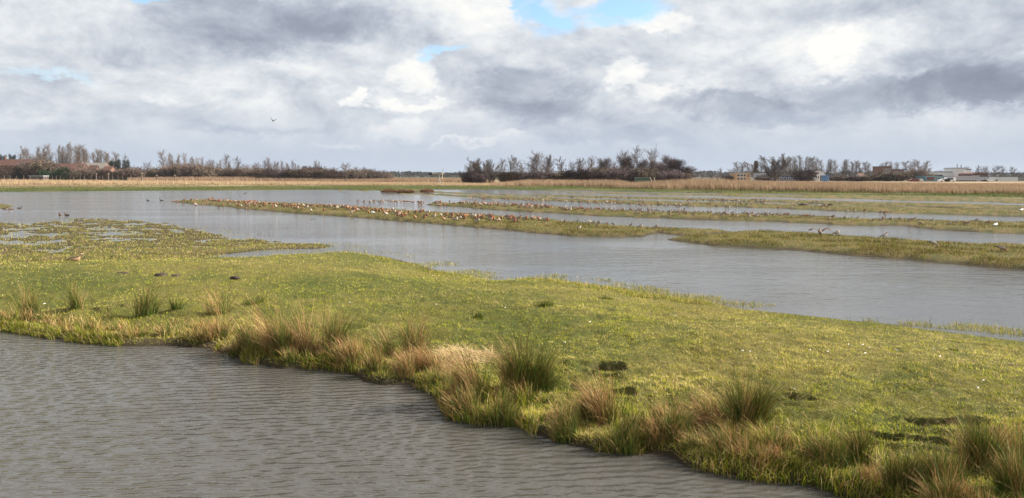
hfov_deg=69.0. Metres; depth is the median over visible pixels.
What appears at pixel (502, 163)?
bare tree
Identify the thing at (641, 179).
green hut
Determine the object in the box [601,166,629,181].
shrub
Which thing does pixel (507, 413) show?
rush tuft
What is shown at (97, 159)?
poplar tree
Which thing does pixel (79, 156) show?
poplar tree
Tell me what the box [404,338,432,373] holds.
rush tuft
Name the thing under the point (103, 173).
shrub
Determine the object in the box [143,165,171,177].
shrub
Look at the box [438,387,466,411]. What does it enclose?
rush tuft
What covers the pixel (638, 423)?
rush tuft
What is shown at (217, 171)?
shrub
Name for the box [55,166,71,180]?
shrub
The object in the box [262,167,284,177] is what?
shrub
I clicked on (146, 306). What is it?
rush tuft
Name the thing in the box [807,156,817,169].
poplar tree
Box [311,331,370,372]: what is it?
rush tuft
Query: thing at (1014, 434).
rush tuft
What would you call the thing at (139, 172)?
shrub
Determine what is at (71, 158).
poplar tree
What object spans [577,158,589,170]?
bare tree
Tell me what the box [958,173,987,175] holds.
factory hall
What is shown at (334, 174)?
shrub
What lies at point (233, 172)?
shrub
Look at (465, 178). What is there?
shrub
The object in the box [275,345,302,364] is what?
rush tuft
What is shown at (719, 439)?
rush tuft
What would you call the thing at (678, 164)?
alder tree
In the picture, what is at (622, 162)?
alder tree
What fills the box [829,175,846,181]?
shrub
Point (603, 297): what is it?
rush tuft
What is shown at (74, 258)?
goose
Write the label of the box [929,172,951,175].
factory hall
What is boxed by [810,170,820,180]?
villa
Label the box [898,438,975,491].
rush tuft
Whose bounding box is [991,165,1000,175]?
bare tree
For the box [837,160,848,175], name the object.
poplar tree
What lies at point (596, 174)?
shrub
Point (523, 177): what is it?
shrub
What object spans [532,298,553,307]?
rush tuft
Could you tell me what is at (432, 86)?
sky
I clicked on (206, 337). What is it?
rush tuft
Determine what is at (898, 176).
shrub
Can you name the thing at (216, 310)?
rush tuft
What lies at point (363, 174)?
bare tree
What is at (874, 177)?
shrub
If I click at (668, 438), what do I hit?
rush tuft
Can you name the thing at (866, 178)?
shrub
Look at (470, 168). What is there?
willow tree
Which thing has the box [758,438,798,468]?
rush tuft
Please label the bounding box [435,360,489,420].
rush tuft
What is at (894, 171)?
apartment block
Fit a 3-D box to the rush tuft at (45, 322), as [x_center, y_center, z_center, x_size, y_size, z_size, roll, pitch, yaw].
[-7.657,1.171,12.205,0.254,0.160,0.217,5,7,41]
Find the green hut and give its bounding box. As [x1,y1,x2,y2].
[634,177,651,181]
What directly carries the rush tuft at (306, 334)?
on the ground at (118, 282)
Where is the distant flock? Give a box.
[173,195,886,213]
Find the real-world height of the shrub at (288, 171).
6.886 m
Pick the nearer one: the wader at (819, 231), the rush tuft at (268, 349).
the rush tuft at (268, 349)
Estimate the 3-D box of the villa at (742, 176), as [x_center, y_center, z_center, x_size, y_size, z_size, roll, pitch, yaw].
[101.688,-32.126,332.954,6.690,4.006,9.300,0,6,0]
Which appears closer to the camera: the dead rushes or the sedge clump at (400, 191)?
the dead rushes
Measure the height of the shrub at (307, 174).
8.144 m
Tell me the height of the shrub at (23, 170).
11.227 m
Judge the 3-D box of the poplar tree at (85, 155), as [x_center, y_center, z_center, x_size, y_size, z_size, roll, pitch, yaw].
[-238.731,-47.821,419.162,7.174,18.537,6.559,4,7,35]
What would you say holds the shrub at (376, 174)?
on the ground at (118, 282)
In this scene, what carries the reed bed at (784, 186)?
on the ground at (118, 282)
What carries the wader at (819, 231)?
on the ground at (118, 282)
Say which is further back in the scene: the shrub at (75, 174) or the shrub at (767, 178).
the shrub at (75, 174)
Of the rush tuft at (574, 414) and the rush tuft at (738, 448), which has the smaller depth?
the rush tuft at (738, 448)
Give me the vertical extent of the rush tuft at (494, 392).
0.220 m
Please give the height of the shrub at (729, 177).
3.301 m
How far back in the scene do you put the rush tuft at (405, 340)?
10.07 m
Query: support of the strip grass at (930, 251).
on the ground at (118, 282)
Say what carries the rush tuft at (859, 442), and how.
on the ground at (118, 282)
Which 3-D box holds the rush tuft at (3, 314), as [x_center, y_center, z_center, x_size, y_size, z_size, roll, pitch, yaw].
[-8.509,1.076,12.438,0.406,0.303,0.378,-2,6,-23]
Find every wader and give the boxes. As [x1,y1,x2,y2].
[809,228,831,235]
[995,245,1008,251]
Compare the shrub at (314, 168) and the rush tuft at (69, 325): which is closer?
the rush tuft at (69, 325)
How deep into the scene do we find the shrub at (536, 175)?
223.87 m
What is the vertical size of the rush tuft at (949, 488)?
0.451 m
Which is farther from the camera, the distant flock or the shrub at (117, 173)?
the shrub at (117, 173)
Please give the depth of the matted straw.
9.69 m
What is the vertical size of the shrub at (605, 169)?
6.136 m
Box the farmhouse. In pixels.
[0,156,41,179]
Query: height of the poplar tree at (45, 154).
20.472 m
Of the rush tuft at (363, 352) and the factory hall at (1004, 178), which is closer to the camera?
the rush tuft at (363, 352)
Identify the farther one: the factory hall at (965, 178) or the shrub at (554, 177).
the factory hall at (965, 178)
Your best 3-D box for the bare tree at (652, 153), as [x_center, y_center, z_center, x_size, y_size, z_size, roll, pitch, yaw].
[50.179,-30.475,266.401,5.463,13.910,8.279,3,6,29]
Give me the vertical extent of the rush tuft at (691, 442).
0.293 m
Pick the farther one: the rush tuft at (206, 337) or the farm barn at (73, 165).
the farm barn at (73, 165)
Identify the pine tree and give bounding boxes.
[114,159,122,168]
[121,159,130,168]
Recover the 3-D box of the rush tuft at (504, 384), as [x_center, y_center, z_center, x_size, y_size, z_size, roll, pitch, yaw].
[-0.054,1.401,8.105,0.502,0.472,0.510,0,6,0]
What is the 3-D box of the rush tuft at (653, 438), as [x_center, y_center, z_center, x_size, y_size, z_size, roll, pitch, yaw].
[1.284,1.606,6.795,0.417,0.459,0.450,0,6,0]
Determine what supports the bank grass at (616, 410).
on the ground at (118, 282)
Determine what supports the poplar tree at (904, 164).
on the ground at (118, 282)
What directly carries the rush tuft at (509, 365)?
on the ground at (118, 282)
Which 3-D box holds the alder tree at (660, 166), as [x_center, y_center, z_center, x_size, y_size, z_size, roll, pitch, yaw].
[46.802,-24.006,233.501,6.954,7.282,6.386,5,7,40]
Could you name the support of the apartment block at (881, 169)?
on the ground at (118, 282)
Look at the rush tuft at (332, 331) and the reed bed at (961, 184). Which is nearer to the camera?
the rush tuft at (332, 331)
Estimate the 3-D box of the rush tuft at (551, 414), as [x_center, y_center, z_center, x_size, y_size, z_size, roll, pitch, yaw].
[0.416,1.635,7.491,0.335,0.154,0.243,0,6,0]
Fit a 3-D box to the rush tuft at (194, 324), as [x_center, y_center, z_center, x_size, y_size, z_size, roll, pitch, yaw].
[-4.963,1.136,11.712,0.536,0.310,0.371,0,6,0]
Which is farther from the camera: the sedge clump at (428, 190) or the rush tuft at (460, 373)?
the sedge clump at (428, 190)
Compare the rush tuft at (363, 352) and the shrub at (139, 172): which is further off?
the shrub at (139, 172)
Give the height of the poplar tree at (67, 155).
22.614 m
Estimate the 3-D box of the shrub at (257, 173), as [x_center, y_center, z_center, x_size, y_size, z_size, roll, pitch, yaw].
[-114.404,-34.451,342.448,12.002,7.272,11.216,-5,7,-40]
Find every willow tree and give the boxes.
[464,161,479,182]
[466,157,495,180]
[482,164,502,182]
[755,154,791,180]
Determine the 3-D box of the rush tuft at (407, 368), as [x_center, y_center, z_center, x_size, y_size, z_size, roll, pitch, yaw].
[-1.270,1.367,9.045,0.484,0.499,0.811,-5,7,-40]
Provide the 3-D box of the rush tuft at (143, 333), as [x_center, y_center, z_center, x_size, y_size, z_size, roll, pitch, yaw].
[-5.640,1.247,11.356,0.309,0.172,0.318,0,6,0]
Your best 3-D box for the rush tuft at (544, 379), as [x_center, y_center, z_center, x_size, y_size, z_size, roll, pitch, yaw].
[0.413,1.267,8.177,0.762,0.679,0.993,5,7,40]
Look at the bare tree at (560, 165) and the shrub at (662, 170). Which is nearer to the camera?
the shrub at (662, 170)
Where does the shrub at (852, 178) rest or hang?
on the ground at (118, 282)
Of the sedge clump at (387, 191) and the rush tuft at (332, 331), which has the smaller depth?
the rush tuft at (332, 331)
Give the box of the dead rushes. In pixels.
[666,404,734,430]
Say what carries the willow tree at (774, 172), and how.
on the ground at (118, 282)
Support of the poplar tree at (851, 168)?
on the ground at (118, 282)
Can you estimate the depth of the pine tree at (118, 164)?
415.28 m
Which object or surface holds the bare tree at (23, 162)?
on the ground at (118, 282)
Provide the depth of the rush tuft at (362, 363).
9.51 m
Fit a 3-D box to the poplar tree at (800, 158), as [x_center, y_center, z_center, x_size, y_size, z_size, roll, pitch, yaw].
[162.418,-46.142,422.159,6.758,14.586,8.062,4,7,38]
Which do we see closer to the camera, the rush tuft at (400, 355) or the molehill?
the rush tuft at (400, 355)
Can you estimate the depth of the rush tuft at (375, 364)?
9.23 m
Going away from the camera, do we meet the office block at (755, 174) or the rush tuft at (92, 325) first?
the rush tuft at (92, 325)
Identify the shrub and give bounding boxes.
[0,164,18,179]
[1,164,26,179]
[20,163,35,177]
[28,158,59,179]
[37,169,49,176]
[49,171,59,180]
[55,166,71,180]
[64,168,87,180]
[75,167,95,179]
[81,167,104,180]
[93,169,115,180]
[113,167,126,180]
[117,165,143,180]
[130,169,146,179]
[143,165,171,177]
[143,168,158,177]
[159,164,179,178]
[169,161,187,176]
[177,161,209,177]
[186,164,217,177]
[206,166,225,178]
[215,166,234,177]
[223,166,243,177]
[235,165,252,177]
[242,167,259,177]
[250,166,274,178]
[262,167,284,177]
[269,168,292,179]
[284,167,307,178]
[294,166,316,179]
[303,164,324,179]
[313,168,336,178]
[321,170,344,180]
[346,168,369,178]
[365,169,385,178]
[375,172,394,178]
[458,170,480,182]
[471,173,488,183]
[494,171,521,181]
[516,172,528,180]
[526,169,553,180]
[544,171,566,180]
[557,167,589,180]
[578,167,604,180]
[590,165,616,178]
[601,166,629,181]
[624,165,641,181]
[631,166,659,182]
[647,165,671,180]
[655,169,690,180]
[678,172,694,180]
[718,175,733,180]
[753,176,770,180]
[787,167,818,181]
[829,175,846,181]
[843,175,864,180]
[858,176,873,180]
[863,175,879,180]
[872,172,915,180]
[905,167,930,178]
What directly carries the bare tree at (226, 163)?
on the ground at (118, 282)
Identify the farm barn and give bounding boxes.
[55,163,88,179]
[86,163,109,168]
[88,165,99,169]
[103,166,115,172]
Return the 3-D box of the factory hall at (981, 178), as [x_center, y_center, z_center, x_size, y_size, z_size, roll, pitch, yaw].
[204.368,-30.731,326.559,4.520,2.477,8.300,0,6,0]
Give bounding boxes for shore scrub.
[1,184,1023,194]
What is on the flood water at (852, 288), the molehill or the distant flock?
the distant flock
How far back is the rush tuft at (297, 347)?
10.05 m
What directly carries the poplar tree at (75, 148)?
on the ground at (118, 282)
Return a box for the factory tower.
[944,164,963,175]
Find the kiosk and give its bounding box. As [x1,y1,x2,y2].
[821,175,829,180]
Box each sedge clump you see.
[381,189,395,192]
[394,189,405,192]
[420,188,433,192]
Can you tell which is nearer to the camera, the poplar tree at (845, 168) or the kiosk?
the kiosk
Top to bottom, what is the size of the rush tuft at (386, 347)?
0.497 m
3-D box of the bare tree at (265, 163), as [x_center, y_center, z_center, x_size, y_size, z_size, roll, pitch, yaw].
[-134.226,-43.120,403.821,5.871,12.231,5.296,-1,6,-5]
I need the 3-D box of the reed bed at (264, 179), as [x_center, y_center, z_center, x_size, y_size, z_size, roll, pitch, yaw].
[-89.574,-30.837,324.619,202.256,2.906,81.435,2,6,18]
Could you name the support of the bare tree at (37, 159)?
on the ground at (118, 282)
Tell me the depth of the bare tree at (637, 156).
262.38 m
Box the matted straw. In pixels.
[429,341,499,367]
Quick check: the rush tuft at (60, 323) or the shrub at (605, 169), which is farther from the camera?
the shrub at (605, 169)
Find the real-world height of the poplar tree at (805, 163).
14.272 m
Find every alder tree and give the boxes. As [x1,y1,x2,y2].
[595,157,614,168]
[614,154,636,169]
[622,161,635,171]
[633,158,651,169]
[646,160,657,169]
[653,153,677,170]
[653,161,667,169]
[666,159,691,172]
[681,165,697,178]
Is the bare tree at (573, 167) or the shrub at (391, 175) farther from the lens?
the shrub at (391, 175)
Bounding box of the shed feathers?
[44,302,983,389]
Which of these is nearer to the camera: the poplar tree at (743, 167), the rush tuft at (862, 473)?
the rush tuft at (862, 473)
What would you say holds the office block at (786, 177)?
on the ground at (118, 282)
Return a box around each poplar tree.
[17,146,28,158]
[30,146,42,158]
[41,147,47,160]
[43,144,54,163]
[53,146,64,162]
[57,141,71,162]
[64,145,74,162]
[71,144,80,162]
[73,144,86,162]
[80,146,88,162]
[82,148,92,162]
[93,149,100,162]
[94,148,105,162]
[100,150,113,162]
[107,152,119,164]
[155,150,168,168]
[166,154,171,167]
[182,152,188,162]
[731,161,740,172]
[738,163,747,172]
[744,161,752,179]
[785,155,795,173]
[787,156,800,172]
[796,155,803,171]
[803,157,809,170]
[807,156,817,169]
[811,157,822,171]
[823,158,833,175]
[825,163,831,174]
[831,161,838,175]
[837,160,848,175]
[838,159,848,176]
[846,162,855,175]
[853,160,862,174]
[855,163,868,173]
[862,161,870,175]
[863,162,871,175]
[900,161,911,172]
[909,161,918,177]
[913,159,924,170]
[921,161,933,171]
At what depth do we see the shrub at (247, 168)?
378.91 m
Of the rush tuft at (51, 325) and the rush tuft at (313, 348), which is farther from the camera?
the rush tuft at (51, 325)
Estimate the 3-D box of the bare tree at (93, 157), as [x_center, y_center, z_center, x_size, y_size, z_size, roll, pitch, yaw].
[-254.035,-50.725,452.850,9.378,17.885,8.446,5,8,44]
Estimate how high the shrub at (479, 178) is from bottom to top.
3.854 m
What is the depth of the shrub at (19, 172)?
356.92 m
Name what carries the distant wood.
on the ground at (118, 282)
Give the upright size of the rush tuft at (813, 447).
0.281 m
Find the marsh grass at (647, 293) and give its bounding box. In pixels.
[0,218,1023,335]
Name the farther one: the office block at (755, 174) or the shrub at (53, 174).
the office block at (755, 174)
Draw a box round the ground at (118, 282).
[0,176,1023,497]
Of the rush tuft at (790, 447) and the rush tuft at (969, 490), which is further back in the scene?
the rush tuft at (790, 447)
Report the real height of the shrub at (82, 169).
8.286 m
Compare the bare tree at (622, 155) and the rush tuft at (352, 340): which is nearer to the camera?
the rush tuft at (352, 340)
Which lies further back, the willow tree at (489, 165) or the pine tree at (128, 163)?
the pine tree at (128, 163)
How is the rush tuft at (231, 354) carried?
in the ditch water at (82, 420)
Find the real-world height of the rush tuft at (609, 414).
0.694 m
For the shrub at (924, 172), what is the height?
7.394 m
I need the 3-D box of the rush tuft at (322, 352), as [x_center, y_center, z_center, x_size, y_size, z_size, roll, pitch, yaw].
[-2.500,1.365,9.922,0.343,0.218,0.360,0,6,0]
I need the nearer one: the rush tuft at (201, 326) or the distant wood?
the rush tuft at (201, 326)
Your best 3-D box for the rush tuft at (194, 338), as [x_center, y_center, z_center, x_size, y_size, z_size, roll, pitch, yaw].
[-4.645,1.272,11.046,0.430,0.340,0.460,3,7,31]
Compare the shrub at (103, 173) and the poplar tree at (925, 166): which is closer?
the shrub at (103, 173)
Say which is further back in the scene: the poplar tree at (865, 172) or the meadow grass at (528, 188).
the poplar tree at (865, 172)
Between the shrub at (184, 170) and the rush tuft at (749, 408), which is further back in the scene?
the shrub at (184, 170)
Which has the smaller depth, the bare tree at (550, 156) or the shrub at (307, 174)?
the bare tree at (550, 156)
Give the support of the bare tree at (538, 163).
on the ground at (118, 282)
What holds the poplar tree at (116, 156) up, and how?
on the ground at (118, 282)
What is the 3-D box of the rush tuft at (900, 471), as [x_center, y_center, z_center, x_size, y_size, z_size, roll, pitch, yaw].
[3.005,1.638,5.725,0.634,0.494,0.674,4,7,33]
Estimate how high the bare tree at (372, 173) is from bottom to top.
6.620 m
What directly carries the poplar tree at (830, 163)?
on the ground at (118, 282)
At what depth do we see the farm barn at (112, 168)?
402.44 m
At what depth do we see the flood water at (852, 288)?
25.81 m
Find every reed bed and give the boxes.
[0,178,503,185]
[127,176,494,182]
[489,176,1023,193]
[658,180,1023,185]
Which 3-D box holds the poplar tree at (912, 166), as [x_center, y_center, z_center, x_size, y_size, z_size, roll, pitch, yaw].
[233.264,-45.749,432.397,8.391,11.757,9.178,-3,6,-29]
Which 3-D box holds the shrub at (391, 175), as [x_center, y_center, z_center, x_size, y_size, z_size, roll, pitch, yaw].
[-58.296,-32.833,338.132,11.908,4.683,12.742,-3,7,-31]
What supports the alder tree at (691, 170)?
on the ground at (118, 282)
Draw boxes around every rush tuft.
[0,308,13,320]
[3,311,18,322]
[5,269,45,314]
[15,306,34,320]
[22,310,40,321]
[32,314,46,321]
[39,318,52,324]
[43,318,58,329]
[47,317,70,326]
[48,313,63,321]
[58,280,90,310]
[60,319,78,328]
[64,325,79,333]
[83,314,103,330]
[109,320,129,331]
[115,322,140,340]
[124,280,169,317]
[134,328,151,336]
[153,318,170,336]
[166,295,186,309]
[179,324,203,339]
[183,328,204,346]
[185,317,207,329]
[190,321,208,333]
[195,284,236,315]
[197,311,241,338]
[199,323,215,343]
[202,318,228,340]
[213,309,266,353]
[215,329,246,356]
[233,291,306,357]
[242,294,272,305]
[248,323,291,357]
[263,296,330,354]
[275,327,314,356]
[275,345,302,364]
[299,337,324,355]
[311,292,373,352]
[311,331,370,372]
[314,334,348,358]
[315,345,328,357]
[332,325,366,358]
[345,335,369,362]
[353,360,371,369]
[358,326,387,373]
[361,326,400,357]
[383,344,422,380]
[388,346,417,366]
[390,308,433,353]
[404,329,433,366]
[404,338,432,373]
[409,342,449,371]
[418,361,455,391]
[420,367,435,377]
[421,328,499,401]
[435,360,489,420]
[437,377,466,399]
[438,364,476,399]
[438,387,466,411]
[466,321,557,393]
[470,310,484,319]
[478,380,529,427]
[486,384,511,401]
[491,385,512,398]
[495,361,526,396]
[509,365,549,405]
[523,336,568,393]
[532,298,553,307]
[541,393,594,443]
[543,408,559,418]
[553,408,583,421]
[565,382,604,417]
[567,363,633,426]
[576,387,619,423]
[585,404,650,456]
[599,293,611,299]
[622,413,650,434]
[634,412,661,428]
[635,410,670,449]
[637,395,674,422]
[646,397,704,443]
[657,390,696,427]
[659,419,684,442]
[659,428,681,444]
[674,392,724,421]
[676,423,709,450]
[689,411,743,455]
[695,358,743,421]
[697,353,800,430]
[705,418,753,444]
[715,424,764,464]
[734,435,788,478]
[735,415,793,440]
[746,419,796,454]
[748,440,782,457]
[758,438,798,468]
[764,427,796,451]
[777,429,797,446]
[787,422,857,472]
[793,432,844,459]
[799,434,839,458]
[826,403,881,465]
[840,455,884,487]
[862,433,933,494]
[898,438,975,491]
[908,454,973,497]
[910,462,977,497]
[926,383,1023,475]
[938,477,1005,497]
[944,473,979,497]
[970,418,1023,497]
[971,398,1023,463]
[986,473,1023,497]
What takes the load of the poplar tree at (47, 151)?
on the ground at (118, 282)
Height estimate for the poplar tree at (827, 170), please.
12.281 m
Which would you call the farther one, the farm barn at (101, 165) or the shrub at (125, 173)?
the farm barn at (101, 165)
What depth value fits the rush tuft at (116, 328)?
11.73 m
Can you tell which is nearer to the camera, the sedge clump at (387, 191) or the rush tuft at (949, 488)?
the rush tuft at (949, 488)
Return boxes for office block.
[753,172,765,180]
[757,175,796,180]
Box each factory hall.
[914,176,943,181]
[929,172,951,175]
[944,176,979,181]
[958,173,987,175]
[979,176,989,180]
[989,176,1018,180]
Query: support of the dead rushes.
on the ground at (118, 282)
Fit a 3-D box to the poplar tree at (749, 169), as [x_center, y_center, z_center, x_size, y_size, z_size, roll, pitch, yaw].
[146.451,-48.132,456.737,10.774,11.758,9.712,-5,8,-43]
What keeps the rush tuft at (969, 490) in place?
on the ground at (118, 282)
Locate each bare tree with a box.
[15,158,29,179]
[28,154,46,162]
[89,151,100,162]
[142,161,152,168]
[222,155,230,169]
[232,156,243,168]
[262,159,269,168]
[339,162,350,181]
[354,167,359,178]
[359,167,367,179]
[367,169,377,178]
[499,159,506,172]
[503,155,517,180]
[512,155,524,173]
[521,151,555,172]
[527,157,539,172]
[543,154,553,172]
[544,156,554,171]
[555,156,569,173]
[568,159,575,171]
[575,159,581,171]
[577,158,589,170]
[585,155,597,169]
[617,150,633,164]
[630,144,643,167]
[644,148,658,166]
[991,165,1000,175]
[1007,167,1019,175]
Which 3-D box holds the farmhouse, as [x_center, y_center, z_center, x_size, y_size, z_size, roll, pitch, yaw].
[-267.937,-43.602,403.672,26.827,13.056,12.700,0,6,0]
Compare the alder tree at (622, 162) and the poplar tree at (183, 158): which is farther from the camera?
the poplar tree at (183, 158)
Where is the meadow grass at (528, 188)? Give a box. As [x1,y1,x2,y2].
[0,184,1023,196]
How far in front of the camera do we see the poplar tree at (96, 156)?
437.08 m
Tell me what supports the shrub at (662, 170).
on the ground at (118, 282)
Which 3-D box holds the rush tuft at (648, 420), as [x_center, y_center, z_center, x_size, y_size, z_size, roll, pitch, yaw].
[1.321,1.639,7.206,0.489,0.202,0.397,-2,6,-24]
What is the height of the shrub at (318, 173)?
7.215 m
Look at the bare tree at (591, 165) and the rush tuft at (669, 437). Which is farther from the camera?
the bare tree at (591, 165)
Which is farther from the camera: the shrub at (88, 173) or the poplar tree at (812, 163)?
the poplar tree at (812, 163)
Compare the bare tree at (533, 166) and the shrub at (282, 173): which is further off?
the shrub at (282, 173)
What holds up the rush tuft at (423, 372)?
on the ground at (118, 282)
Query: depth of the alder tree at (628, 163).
232.93 m
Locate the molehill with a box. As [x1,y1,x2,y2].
[154,273,167,275]
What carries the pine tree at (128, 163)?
on the ground at (118, 282)
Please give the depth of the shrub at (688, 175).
221.71 m
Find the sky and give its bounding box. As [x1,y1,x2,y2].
[0,0,1023,175]
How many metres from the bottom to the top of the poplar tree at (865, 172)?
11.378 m
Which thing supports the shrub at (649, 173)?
on the ground at (118, 282)
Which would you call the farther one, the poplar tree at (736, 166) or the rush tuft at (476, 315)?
the poplar tree at (736, 166)
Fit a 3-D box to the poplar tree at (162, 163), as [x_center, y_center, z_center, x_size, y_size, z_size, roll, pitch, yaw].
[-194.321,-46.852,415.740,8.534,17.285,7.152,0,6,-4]
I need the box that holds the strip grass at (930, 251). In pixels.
[1,189,1023,267]
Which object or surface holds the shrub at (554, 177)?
on the ground at (118, 282)
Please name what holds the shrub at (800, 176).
on the ground at (118, 282)
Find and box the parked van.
[944,177,955,181]
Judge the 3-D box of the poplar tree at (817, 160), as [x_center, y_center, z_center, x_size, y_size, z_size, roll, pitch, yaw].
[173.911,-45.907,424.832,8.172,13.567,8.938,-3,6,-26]
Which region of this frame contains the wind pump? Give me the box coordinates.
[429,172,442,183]
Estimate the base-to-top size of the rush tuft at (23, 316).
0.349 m
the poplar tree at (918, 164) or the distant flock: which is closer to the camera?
the distant flock
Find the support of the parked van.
on the ground at (118, 282)
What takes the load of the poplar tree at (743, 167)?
on the ground at (118, 282)
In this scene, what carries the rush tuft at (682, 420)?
on the ground at (118, 282)
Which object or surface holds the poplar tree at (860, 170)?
on the ground at (118, 282)
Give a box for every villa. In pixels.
[730,173,749,180]
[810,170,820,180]
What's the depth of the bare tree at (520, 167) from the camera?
247.37 m
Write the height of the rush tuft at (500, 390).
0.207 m
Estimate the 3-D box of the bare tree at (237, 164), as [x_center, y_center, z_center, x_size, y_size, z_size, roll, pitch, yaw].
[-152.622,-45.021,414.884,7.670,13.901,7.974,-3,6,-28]
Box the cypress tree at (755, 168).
[752,160,759,174]
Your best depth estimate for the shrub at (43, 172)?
347.08 m
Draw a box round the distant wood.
[339,170,1023,177]
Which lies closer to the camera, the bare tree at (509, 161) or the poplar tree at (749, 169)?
the bare tree at (509, 161)
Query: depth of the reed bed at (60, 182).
210.56 m
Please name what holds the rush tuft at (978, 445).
on the ground at (118, 282)
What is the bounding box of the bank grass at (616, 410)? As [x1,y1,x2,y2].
[0,294,1016,497]
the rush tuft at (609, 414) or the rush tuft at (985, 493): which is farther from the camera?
the rush tuft at (609, 414)
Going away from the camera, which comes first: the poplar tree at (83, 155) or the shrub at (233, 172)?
the shrub at (233, 172)
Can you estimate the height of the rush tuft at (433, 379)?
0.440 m
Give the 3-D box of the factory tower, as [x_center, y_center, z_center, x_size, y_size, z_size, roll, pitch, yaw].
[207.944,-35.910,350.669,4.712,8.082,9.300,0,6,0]
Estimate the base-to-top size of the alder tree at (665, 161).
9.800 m
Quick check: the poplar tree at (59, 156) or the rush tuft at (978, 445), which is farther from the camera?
the poplar tree at (59, 156)
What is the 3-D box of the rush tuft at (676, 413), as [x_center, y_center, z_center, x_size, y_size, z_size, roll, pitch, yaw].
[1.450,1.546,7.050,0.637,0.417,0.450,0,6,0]
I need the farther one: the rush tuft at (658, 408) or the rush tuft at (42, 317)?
the rush tuft at (42, 317)
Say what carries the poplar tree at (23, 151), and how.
on the ground at (118, 282)
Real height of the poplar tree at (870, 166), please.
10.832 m
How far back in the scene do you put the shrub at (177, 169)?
377.24 m
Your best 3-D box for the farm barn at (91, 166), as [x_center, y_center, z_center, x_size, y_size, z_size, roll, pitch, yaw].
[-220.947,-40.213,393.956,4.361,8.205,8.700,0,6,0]
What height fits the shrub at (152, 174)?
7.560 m
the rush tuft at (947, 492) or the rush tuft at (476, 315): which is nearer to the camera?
the rush tuft at (947, 492)
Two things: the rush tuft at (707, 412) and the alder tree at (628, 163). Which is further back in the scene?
the alder tree at (628, 163)
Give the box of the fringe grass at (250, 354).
[0,315,926,497]
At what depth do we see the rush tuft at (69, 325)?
11.77 m
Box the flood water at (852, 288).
[0,190,1023,341]
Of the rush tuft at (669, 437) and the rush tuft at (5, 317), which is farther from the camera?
the rush tuft at (5, 317)
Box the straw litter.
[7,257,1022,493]
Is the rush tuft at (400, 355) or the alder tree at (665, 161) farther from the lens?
the alder tree at (665, 161)
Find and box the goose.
[66,253,84,260]
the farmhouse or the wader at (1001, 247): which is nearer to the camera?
the wader at (1001, 247)
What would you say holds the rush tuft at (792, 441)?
on the ground at (118, 282)
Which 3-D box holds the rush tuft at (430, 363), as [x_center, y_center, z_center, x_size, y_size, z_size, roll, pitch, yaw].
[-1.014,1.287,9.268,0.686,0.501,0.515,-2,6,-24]
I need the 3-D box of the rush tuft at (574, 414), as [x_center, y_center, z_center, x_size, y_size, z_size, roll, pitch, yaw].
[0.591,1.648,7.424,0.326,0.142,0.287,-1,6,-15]
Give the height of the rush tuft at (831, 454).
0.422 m
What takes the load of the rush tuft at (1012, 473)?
on the ground at (118, 282)
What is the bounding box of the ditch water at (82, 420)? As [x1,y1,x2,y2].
[0,331,844,497]
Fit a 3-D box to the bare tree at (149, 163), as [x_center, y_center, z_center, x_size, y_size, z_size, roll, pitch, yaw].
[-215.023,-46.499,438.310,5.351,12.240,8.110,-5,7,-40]
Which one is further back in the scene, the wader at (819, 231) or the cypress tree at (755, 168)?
the cypress tree at (755, 168)
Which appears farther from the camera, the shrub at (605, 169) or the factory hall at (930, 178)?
the factory hall at (930, 178)
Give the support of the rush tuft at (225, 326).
on the ground at (118, 282)
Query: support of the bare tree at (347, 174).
on the ground at (118, 282)
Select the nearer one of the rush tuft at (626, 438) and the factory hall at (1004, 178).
the rush tuft at (626, 438)
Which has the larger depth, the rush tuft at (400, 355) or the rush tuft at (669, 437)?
the rush tuft at (400, 355)
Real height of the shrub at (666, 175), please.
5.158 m
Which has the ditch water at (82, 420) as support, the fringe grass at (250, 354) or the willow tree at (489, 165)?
the fringe grass at (250, 354)
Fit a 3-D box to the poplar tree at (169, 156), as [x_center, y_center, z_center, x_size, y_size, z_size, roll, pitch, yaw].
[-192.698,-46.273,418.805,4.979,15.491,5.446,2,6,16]
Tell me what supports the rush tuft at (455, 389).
on the ground at (118, 282)
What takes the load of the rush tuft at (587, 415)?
on the ground at (118, 282)
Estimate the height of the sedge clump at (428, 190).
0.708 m
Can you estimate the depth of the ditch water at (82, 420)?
7.00 m
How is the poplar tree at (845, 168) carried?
on the ground at (118, 282)
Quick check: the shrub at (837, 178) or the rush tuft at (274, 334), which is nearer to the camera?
the rush tuft at (274, 334)
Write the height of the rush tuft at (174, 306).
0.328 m
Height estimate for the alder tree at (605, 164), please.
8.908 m
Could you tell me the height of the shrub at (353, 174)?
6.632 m
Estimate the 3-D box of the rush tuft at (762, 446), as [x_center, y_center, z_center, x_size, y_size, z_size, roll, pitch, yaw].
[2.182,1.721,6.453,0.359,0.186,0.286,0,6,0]
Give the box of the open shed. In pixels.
[29,176,48,180]
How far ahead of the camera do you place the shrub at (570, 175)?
223.98 m
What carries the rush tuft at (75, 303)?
on the ground at (118, 282)
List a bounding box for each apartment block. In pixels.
[872,166,891,180]
[892,169,904,180]
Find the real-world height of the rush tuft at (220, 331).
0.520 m
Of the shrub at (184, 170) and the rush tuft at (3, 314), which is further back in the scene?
the shrub at (184, 170)

